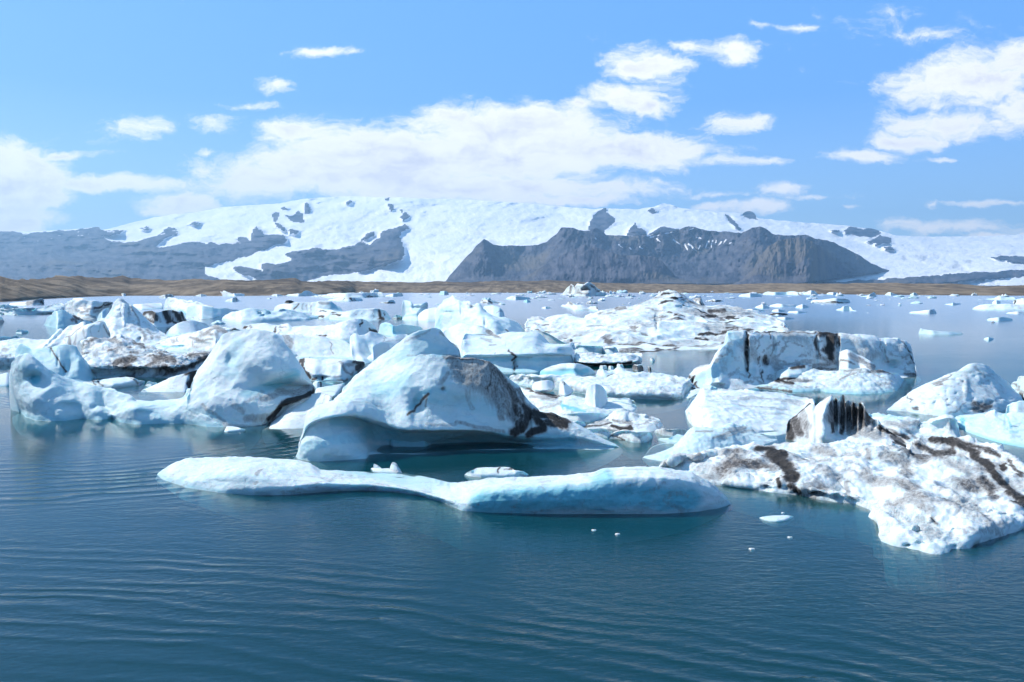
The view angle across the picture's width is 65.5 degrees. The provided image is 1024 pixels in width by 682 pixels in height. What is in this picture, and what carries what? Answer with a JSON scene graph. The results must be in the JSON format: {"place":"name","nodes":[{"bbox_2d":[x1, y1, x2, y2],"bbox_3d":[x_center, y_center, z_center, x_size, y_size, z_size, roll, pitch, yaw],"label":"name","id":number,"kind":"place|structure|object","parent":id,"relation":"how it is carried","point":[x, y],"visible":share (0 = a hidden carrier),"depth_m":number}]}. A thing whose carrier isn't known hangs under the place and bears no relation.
{"place":"outdoors","nodes":[
{"label":"outdoors","id":0,"kind":"place"},
{"bbox_2d":[0,196,1023,285],"bbox_3d":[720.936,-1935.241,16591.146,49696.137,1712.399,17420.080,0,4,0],"label":"glacier mountain","id":1,"kind":"structure","parent":0,"point":[369,239],"depth_m":11909.69},
{"bbox_2d":[0,275,1023,681],"bbox_3d":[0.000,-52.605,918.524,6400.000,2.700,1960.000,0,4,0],"label":"water","id":2,"kind":"structure","parent":0,"point":[1000,353],"depth_m":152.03},
{"bbox_2d":[0,373,9,398],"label":"iceberg","id":3,"kind":"object","parent":2,"relation":"on","point":[4,379],"visible":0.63,"depth_m":49.75},
{"bbox_2d":[0,304,17,308],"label":"ice floe","id":4,"kind":"object","parent":2,"relation":"on","point":[6,306],"visible":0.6,"depth_m":229.44},
{"bbox_2d":[0,336,19,340],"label":"ice floe","id":5,"kind":"object","parent":2,"relation":"on","point":[4,338],"visible":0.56,"depth_m":93.46},
{"bbox_2d":[16,329,28,332],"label":"ice floe","id":6,"kind":"object","parent":2,"relation":"on","point":[21,331],"visible":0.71,"depth_m":108.94},
{"bbox_2d":[9,298,43,304],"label":"iceberg","id":7,"kind":"object","parent":2,"relation":"on","point":[40,301],"visible":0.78,"depth_m":297.44},
{"bbox_2d":[0,303,64,314],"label":"ice floe","id":8,"kind":"object","parent":2,"relation":"on","point":[49,309],"visible":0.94,"depth_m":186.29},
{"bbox_2d":[0,322,85,364],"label":"iceberg","id":9,"kind":"object","parent":2,"relation":"on","point":[8,347],"visible":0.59,"depth_m":68.64},
{"bbox_2d":[15,344,96,382],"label":"iceberg","id":10,"kind":"object","parent":2,"relation":"on","point":[68,361],"visible":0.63,"depth_m":52.42},
{"bbox_2d":[44,310,94,327],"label":"iceberg","id":11,"kind":"object","parent":2,"relation":"on","point":[60,318],"visible":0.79,"depth_m":127.71},
{"bbox_2d":[63,321,110,353],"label":"iceberg","id":12,"kind":"object","parent":2,"relation":"on","point":[98,329],"visible":0.38,"depth_m":67.34},
{"bbox_2d":[65,298,112,318],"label":"iceberg","id":13,"kind":"object","parent":2,"relation":"on","point":[82,308],"visible":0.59,"depth_m":163.64},
{"bbox_2d":[97,308,109,320],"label":"iceberg","id":14,"kind":"object","parent":2,"relation":"on","point":[103,313],"visible":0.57,"depth_m":150.46},
{"bbox_2d":[83,377,144,393],"bbox_3d":[-25.026,2.850,49.246,3.814,1.064,3.654,-1,4,-16],"label":"ice floe","id":15,"kind":"object","parent":2,"relation":"on","point":[120,382],"visible":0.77,"depth_m":49.13},
{"bbox_2d":[9,353,225,458],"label":"iceberg","id":16,"kind":"object","parent":2,"relation":"on","point":[46,404],"visible":0.93,"depth_m":36.34},
{"bbox_2d":[104,298,168,345],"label":"iceberg","id":17,"kind":"object","parent":2,"relation":"on","point":[123,317],"visible":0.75,"depth_m":90.19},
{"bbox_2d":[80,334,211,399],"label":"iceberg","id":18,"kind":"object","parent":2,"relation":"on","point":[118,355],"visible":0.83,"depth_m":56.30},
{"bbox_2d":[133,303,162,309],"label":"iceberg","id":19,"kind":"object","parent":2,"relation":"on","point":[149,306],"visible":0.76,"depth_m":239.19},
{"bbox_2d":[143,381,156,388],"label":"ice floe","id":20,"kind":"object","parent":2,"relation":"on","point":[148,383],"visible":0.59,"depth_m":49.38},
{"bbox_2d":[142,310,186,326],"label":"iceberg","id":21,"kind":"object","parent":2,"relation":"on","point":[165,318],"visible":0.66,"depth_m":129.53},
{"bbox_2d":[159,294,173,297],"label":"ice floe","id":22,"kind":"object","parent":2,"relation":"on","point":[167,296],"visible":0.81,"depth_m":531.89},
{"bbox_2d":[138,369,197,400],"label":"iceberg","id":23,"kind":"object","parent":2,"relation":"on","point":[178,384],"visible":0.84,"depth_m":47.09},
{"bbox_2d":[166,320,209,335],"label":"iceberg","id":24,"kind":"object","parent":2,"relation":"on","point":[189,326],"visible":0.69,"depth_m":107.38},
{"bbox_2d":[164,297,213,315],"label":"iceberg","id":25,"kind":"object","parent":2,"relation":"on","point":[177,305],"visible":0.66,"depth_m":211.95},
{"bbox_2d":[155,325,227,351],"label":"iceberg","id":26,"kind":"object","parent":2,"relation":"on","point":[205,339],"visible":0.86,"depth_m":76.72},
{"bbox_2d":[186,305,238,319],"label":"iceberg","id":27,"kind":"object","parent":2,"relation":"on","point":[198,312],"visible":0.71,"depth_m":159.87},
{"bbox_2d":[220,291,244,295],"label":"ice floe","id":28,"kind":"object","parent":2,"relation":"on","point":[224,293],"visible":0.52,"depth_m":679.42},
{"bbox_2d":[225,297,239,301],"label":"ice floe","id":29,"kind":"object","parent":2,"relation":"on","point":[234,299],"visible":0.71,"depth_m":379.22},
{"bbox_2d":[224,426,245,435],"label":"ice floe","id":30,"kind":"object","parent":2,"relation":"on","point":[232,431],"visible":1,"depth_m":33.60},
{"bbox_2d":[178,329,314,457],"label":"iceberg","id":31,"kind":"object","parent":2,"relation":"on","point":[252,382],"visible":0.99,"depth_m":36.10},
{"bbox_2d":[222,308,317,321],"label":"iceberg","id":32,"kind":"object","parent":2,"relation":"on","point":[254,315],"visible":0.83,"depth_m":149.28},
{"bbox_2d":[262,393,331,456],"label":"iceberg","id":33,"kind":"object","parent":2,"relation":"on","point":[283,433],"visible":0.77,"depth_m":34.26},
{"bbox_2d":[286,291,317,295],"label":"ice floe","id":34,"kind":"object","parent":2,"relation":"on","point":[306,293],"visible":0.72,"depth_m":685.44},
{"bbox_2d":[274,301,342,311],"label":"iceberg","id":35,"kind":"object","parent":2,"relation":"on","point":[307,306],"visible":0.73,"depth_m":208.89},
{"bbox_2d":[242,318,377,341],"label":"iceberg","id":36,"kind":"object","parent":2,"relation":"on","point":[345,330],"visible":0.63,"depth_m":97.77},
{"bbox_2d":[277,334,352,360],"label":"iceberg","id":37,"kind":"object","parent":2,"relation":"on","point":[316,347],"visible":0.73,"depth_m":68.16},
{"bbox_2d":[312,308,340,318],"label":"iceberg","id":38,"kind":"object","parent":2,"relation":"on","point":[320,313],"visible":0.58,"depth_m":163.71},
{"bbox_2d":[313,380,342,390],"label":"ice floe","id":39,"kind":"object","parent":2,"relation":"on","point":[318,384],"visible":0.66,"depth_m":48.66},
{"bbox_2d":[315,383,344,399],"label":"ice floe","id":40,"kind":"object","parent":2,"relation":"on","point":[334,391],"visible":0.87,"depth_m":45.77},
{"bbox_2d":[299,358,364,384],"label":"iceberg","id":41,"kind":"object","parent":2,"relation":"on","point":[343,370],"visible":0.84,"depth_m":53.08},
{"bbox_2d":[327,297,362,300],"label":"ice floe","id":42,"kind":"object","parent":2,"relation":"on","point":[347,299],"visible":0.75,"depth_m":394.56},
{"bbox_2d":[312,292,384,297],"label":"ice floe","id":43,"kind":"object","parent":2,"relation":"on","point":[358,295],"visible":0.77,"depth_m":546.98},
{"bbox_2d":[329,308,390,319],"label":"iceberg","id":44,"kind":"object","parent":2,"relation":"on","point":[373,314],"visible":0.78,"depth_m":156.30},
{"bbox_2d":[367,342,389,361],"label":"iceberg","id":45,"kind":"object","parent":2,"relation":"on","point":[379,349],"visible":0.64,"depth_m":68.03},
{"bbox_2d":[350,331,407,363],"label":"iceberg","id":46,"kind":"object","parent":2,"relation":"on","point":[361,346],"visible":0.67,"depth_m":69.94},
{"bbox_2d":[371,462,402,473],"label":"ice floe","id":47,"kind":"object","parent":2,"relation":"on","point":[394,468],"visible":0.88,"depth_m":26.13},
{"bbox_2d":[386,293,402,296],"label":"ice floe","id":48,"kind":"object","parent":2,"relation":"on","point":[395,295],"visible":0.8,"depth_m":633.01},
{"bbox_2d":[378,322,422,335],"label":"iceberg","id":49,"kind":"object","parent":2,"relation":"on","point":[386,328],"visible":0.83,"depth_m":106.37},
{"bbox_2d":[402,300,427,320],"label":"iceberg","id":50,"kind":"object","parent":2,"relation":"on","point":[411,310],"visible":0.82,"depth_m":155.55},
{"bbox_2d":[418,307,436,320],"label":"iceberg","id":51,"kind":"object","parent":2,"relation":"on","point":[427,314],"visible":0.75,"depth_m":150.14},
{"bbox_2d":[155,456,731,552],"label":"iceberg","id":52,"kind":"object","parent":2,"relation":"on","point":[628,504],"visible":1,"depth_m":22.10},
{"bbox_2d":[293,328,622,481],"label":"iceberg","id":53,"kind":"object","parent":2,"relation":"on","point":[427,402],"visible":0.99,"depth_m":29.95},
{"bbox_2d":[443,323,495,354],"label":"iceberg","id":54,"kind":"object","parent":2,"relation":"on","point":[454,334],"visible":0.34,"depth_m":73.05},
{"bbox_2d":[435,295,524,334],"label":"iceberg","id":55,"kind":"object","parent":2,"relation":"on","point":[452,310],"visible":0.62,"depth_m":101.19},
{"bbox_2d":[480,300,503,303],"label":"ice floe","id":56,"kind":"object","parent":2,"relation":"on","point":[487,301],"visible":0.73,"depth_m":333.65},
{"bbox_2d":[484,305,504,316],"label":"iceberg","id":57,"kind":"object","parent":2,"relation":"on","point":[493,310],"visible":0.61,"depth_m":172.43},
{"bbox_2d":[464,467,528,480],"bbox_3d":[-0.500,4.357,25.637,2.089,0.484,1.011,0,4,0],"label":"ice floe","id":58,"kind":"object","parent":2,"relation":"on","point":[487,472],"visible":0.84,"depth_m":25.51},
{"bbox_2d":[461,331,573,377],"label":"iceberg","id":59,"kind":"object","parent":2,"relation":"on","point":[522,352],"visible":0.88,"depth_m":60.59},
{"bbox_2d":[506,296,529,299],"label":"ice floe","id":60,"kind":"object","parent":2,"relation":"on","point":[517,298],"visible":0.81,"depth_m":447.46},
{"bbox_2d":[529,330,572,344],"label":"ice floe","id":61,"kind":"object","parent":2,"relation":"on","point":[550,338],"visible":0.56,"depth_m":82.39},
{"bbox_2d":[539,363,594,376],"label":"iceberg","id":62,"kind":"object","parent":2,"relation":"on","point":[576,369],"visible":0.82,"depth_m":55.26},
{"bbox_2d":[520,386,637,420],"bbox_3d":[3.560,3.219,43.111,6.146,1.187,14.861,0,4,0],"label":"ice floe","id":63,"kind":"object","parent":2,"relation":"on","point":[554,403],"visible":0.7,"depth_m":39.47},
{"bbox_2d":[532,380,554,392],"bbox_3d":[1.741,2.430,43.529,1.291,0.578,2.273,0,4,0],"label":"ice boulder","id":64,"kind":"object","parent":63,"relation":"on","point":[545,386],"visible":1,"depth_m":43.13},
{"bbox_2d":[559,380,572,396],"bbox_3d":[2.836,2.479,42.679,0.719,0.791,2.790,1,4,10],"label":"ice boulder","id":65,"kind":"object","parent":63,"relation":"on","point":[565,389],"visible":0.98,"depth_m":42.14},
{"bbox_2d":[585,384,607,407],"bbox_3d":[4.164,2.670,39.712,0.992,1.237,3.182,1,4,11],"label":"ice boulder","id":66,"kind":"object","parent":63,"relation":"on","point":[596,395],"visible":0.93,"depth_m":38.93},
{"bbox_2d":[561,301,597,310],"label":"ice floe","id":67,"kind":"object","parent":2,"relation":"on","point":[572,306],"visible":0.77,"depth_m":221.94},
{"bbox_2d":[573,421,585,426],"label":"ice floe","id":68,"kind":"object","parent":2,"relation":"on","point":[582,423],"visible":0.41,"depth_m":34.80},
{"bbox_2d":[562,282,601,295],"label":"iceberg","id":69,"kind":"object","parent":2,"relation":"on","point":[588,289],"visible":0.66,"depth_m":682.36},
{"bbox_2d":[559,412,607,423],"bbox_3d":[3.413,3.681,36.562,2.508,0.930,1.817,0,4,0],"label":"ice floe","id":70,"kind":"object","parent":2,"relation":"on","point":[587,418],"visible":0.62,"depth_m":36.16},
{"bbox_2d":[575,345,602,352],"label":"ice floe","id":71,"kind":"object","parent":2,"relation":"on","point":[585,348],"visible":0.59,"depth_m":74.90},
{"bbox_2d":[587,428,612,440],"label":"ice floe","id":72,"kind":"object","parent":2,"relation":"on","point":[605,434],"visible":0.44,"depth_m":32.32},
{"bbox_2d":[509,371,692,414],"bbox_3d":[5.366,2.927,47.073,11.744,1.775,7.985,0,4,5],"label":"ice floe","id":73,"kind":"object","parent":2,"relation":"on","point":[651,393],"visible":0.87,"depth_m":45.77},
{"bbox_2d":[595,290,606,295],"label":"ice floe","id":74,"kind":"object","parent":2,"relation":"on","point":[600,293],"visible":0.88,"depth_m":666.16},
{"bbox_2d":[574,352,641,373],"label":"iceberg","id":75,"kind":"object","parent":2,"relation":"on","point":[590,359],"visible":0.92,"depth_m":63.91},
{"bbox_2d":[602,346,618,353],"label":"ice floe","id":76,"kind":"object","parent":2,"relation":"on","point":[610,349],"visible":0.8,"depth_m":74.26},
{"bbox_2d":[584,408,663,440],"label":"iceberg","id":77,"kind":"object","parent":2,"relation":"on","point":[620,419],"visible":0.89,"depth_m":35.01},
{"bbox_2d":[612,401,637,408],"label":"ice floe","id":78,"kind":"object","parent":2,"relation":"on","point":[629,404],"visible":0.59,"depth_m":40.47},
{"bbox_2d":[596,367,663,376],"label":"iceberg","id":79,"kind":"object","parent":2,"relation":"on","point":[603,373],"visible":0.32,"depth_m":55.18},
{"bbox_2d":[609,430,653,459],"bbox_3d":[4.762,4.026,31.675,1.792,1.046,1.706,1,4,9],"label":"ice floe","id":80,"kind":"object","parent":2,"relation":"on","point":[634,445],"visible":0.96,"depth_m":31.31},
{"bbox_2d":[632,364,643,371],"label":"ice floe","id":81,"kind":"object","parent":2,"relation":"on","point":[639,367],"visible":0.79,"depth_m":58.79},
{"bbox_2d":[524,290,789,367],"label":"iceberg","id":82,"kind":"object","parent":2,"relation":"on","point":[669,320],"visible":0.85,"depth_m":94.75},
{"bbox_2d":[654,428,687,440],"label":"ice floe","id":83,"kind":"object","parent":2,"relation":"on","point":[664,433],"visible":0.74,"depth_m":32.69},
{"bbox_2d":[658,434,683,444],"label":"ice floe","id":84,"kind":"object","parent":2,"relation":"on","point":[675,439],"visible":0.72,"depth_m":31.23},
{"bbox_2d":[684,388,711,400],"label":"ice floe","id":85,"kind":"object","parent":2,"relation":"on","point":[691,394],"visible":0.57,"depth_m":45.00},
{"bbox_2d":[693,298,704,305],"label":"iceberg","id":86,"kind":"object","parent":2,"relation":"on","point":[699,301],"visible":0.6,"depth_m":279.07},
{"bbox_2d":[703,384,715,389],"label":"ice floe","id":87,"kind":"object","parent":2,"relation":"on","point":[710,387],"visible":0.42,"depth_m":47.29},
{"bbox_2d":[642,423,778,466],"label":"iceberg","id":88,"kind":"object","parent":2,"relation":"on","point":[695,440],"visible":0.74,"depth_m":29.50},
{"bbox_2d":[685,388,814,443],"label":"iceberg","id":89,"kind":"object","parent":2,"relation":"on","point":[769,414],"visible":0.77,"depth_m":36.74},
{"bbox_2d":[739,293,761,296],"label":"ice floe","id":90,"kind":"object","parent":2,"relation":"on","point":[751,295],"visible":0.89,"depth_m":600.77},
{"bbox_2d":[759,515,793,526],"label":"ice floe","id":91,"kind":"object","parent":2,"relation":"on","point":[778,520],"visible":1,"depth_m":20.66},
{"bbox_2d":[763,291,801,294],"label":"ice floe","id":92,"kind":"object","parent":2,"relation":"on","point":[782,293],"visible":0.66,"depth_m":795.12},
{"bbox_2d":[769,304,795,306],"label":"ice floe","id":93,"kind":"object","parent":2,"relation":"on","point":[782,305],"visible":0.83,"depth_m":269.35},
{"bbox_2d":[687,330,920,390],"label":"iceberg","id":94,"kind":"object","parent":2,"relation":"on","point":[743,359],"visible":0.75,"depth_m":53.09},
{"bbox_2d":[837,349,875,370],"bbox_3d":[23.150,1.262,53.736,2.514,1.379,3.885,2,4,26],"label":"ice boulder","id":95,"kind":"object","parent":94,"relation":"on","point":[848,359],"visible":0.8,"depth_m":52.79},
{"bbox_2d":[803,291,817,294],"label":"ice floe","id":96,"kind":"object","parent":2,"relation":"on","point":[810,293],"visible":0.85,"depth_m":830.05},
{"bbox_2d":[742,368,905,410],"bbox_3d":[19.322,2.773,48.964,13.393,2.143,8.253,0,4,0],"label":"ice floe","id":97,"kind":"object","parent":2,"relation":"on","point":[862,382],"visible":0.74,"depth_m":47.11},
{"bbox_2d":[775,364,811,380],"bbox_3d":[18.351,1.988,52.019,2.137,0.855,6.716,2,4,28],"label":"ice boulder","id":98,"kind":"object","parent":97,"relation":"on","point":[789,373],"visible":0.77,"depth_m":50.25},
{"bbox_2d":[811,298,849,302],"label":"ice floe","id":99,"kind":"object","parent":2,"relation":"on","point":[837,300],"visible":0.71,"depth_m":338.96},
{"bbox_2d":[659,435,1023,596],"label":"iceberg","id":100,"kind":"object","parent":2,"relation":"on","point":[937,516],"visible":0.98,"depth_m":22.61},
{"bbox_2d":[837,306,854,310],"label":"ice floe","id":101,"kind":"object","parent":2,"relation":"on","point":[844,308],"visible":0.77,"depth_m":222.99},
{"bbox_2d":[785,394,908,446],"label":"iceberg","id":102,"kind":"object","parent":2,"relation":"on","point":[828,419],"visible":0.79,"depth_m":31.56},
{"bbox_2d":[860,292,876,296],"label":"ice floe","id":103,"kind":"object","parent":2,"relation":"on","point":[873,294],"visible":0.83,"depth_m":622.21},
{"bbox_2d":[869,413,960,441],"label":"iceberg","id":104,"kind":"object","parent":2,"relation":"on","point":[908,428],"visible":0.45,"depth_m":33.05},
{"bbox_2d":[910,309,936,313],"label":"ice floe","id":105,"kind":"object","parent":2,"relation":"on","point":[932,311],"visible":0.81,"depth_m":193.44},
{"bbox_2d":[920,417,959,436],"bbox_3d":[17.709,3.930,32.485,1.308,1.805,2.450,0,4,0],"label":"ice floe","id":106,"kind":"object","parent":2,"relation":"on","point":[947,426],"visible":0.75,"depth_m":32.20},
{"bbox_2d":[918,328,962,333],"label":"ice floe","id":107,"kind":"object","parent":2,"relation":"on","point":[923,331],"visible":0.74,"depth_m":106.01},
{"bbox_2d":[886,363,1022,435],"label":"iceberg","id":108,"kind":"object","parent":2,"relation":"on","point":[973,388],"visible":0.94,"depth_m":39.77},
{"bbox_2d":[955,401,1023,461],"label":"iceberg","id":109,"kind":"object","parent":2,"relation":"on","point":[1006,429],"visible":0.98,"depth_m":32.96},
{"bbox_2d":[972,304,1023,309],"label":"ice floe","id":110,"kind":"object","parent":2,"relation":"on","point":[1000,307],"visible":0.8,"depth_m":227.19},
{"bbox_2d":[987,317,1012,320],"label":"ice floe","id":111,"kind":"object","parent":2,"relation":"on","point":[1001,319],"visible":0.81,"depth_m":151.05},
{"bbox_2d":[988,296,1015,299],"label":"ice floe","id":112,"kind":"object","parent":2,"relation":"on","point":[1003,298],"visible":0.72,"depth_m":435.84},
{"bbox_2d":[1006,311,1023,313],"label":"ice floe","id":113,"kind":"object","parent":2,"relation":"on","point":[1018,312],"visible":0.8,"depth_m":192.45},
{"bbox_2d":[1011,376,1023,399],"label":"iceberg","id":114,"kind":"object","parent":2,"relation":"on","point":[1018,386],"visible":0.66,"depth_m":45.48},
{"bbox_2d":[1013,298,1023,304],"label":"ice floe","id":115,"kind":"object","parent":2,"relation":"on","point":[1018,301],"visible":0.75,"depth_m":307.09},
{"bbox_2d":[0,0,1023,236],"label":"sky","id":116,"kind":"structure","parent":0,"point":[894,117]},
{"bbox_2d":[516,244,695,283],"bbox_3d":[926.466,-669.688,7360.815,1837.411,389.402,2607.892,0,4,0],"label":"mountain","id":117,"kind":"structure","parent":0,"point":[584,263],"depth_m":6415.33},
{"bbox_2d":[446,226,888,283],"bbox_3d":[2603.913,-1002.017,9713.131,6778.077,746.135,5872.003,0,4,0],"label":"mountain","id":118,"kind":"structure","parent":0,"point":[695,255],"depth_m":8300.54},
{"bbox_2d":[734,238,877,283],"bbox_3d":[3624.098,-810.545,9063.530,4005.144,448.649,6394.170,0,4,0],"label":"mountain","id":119,"kind":"structure","parent":0,"point":[795,260],"depth_m":6537.94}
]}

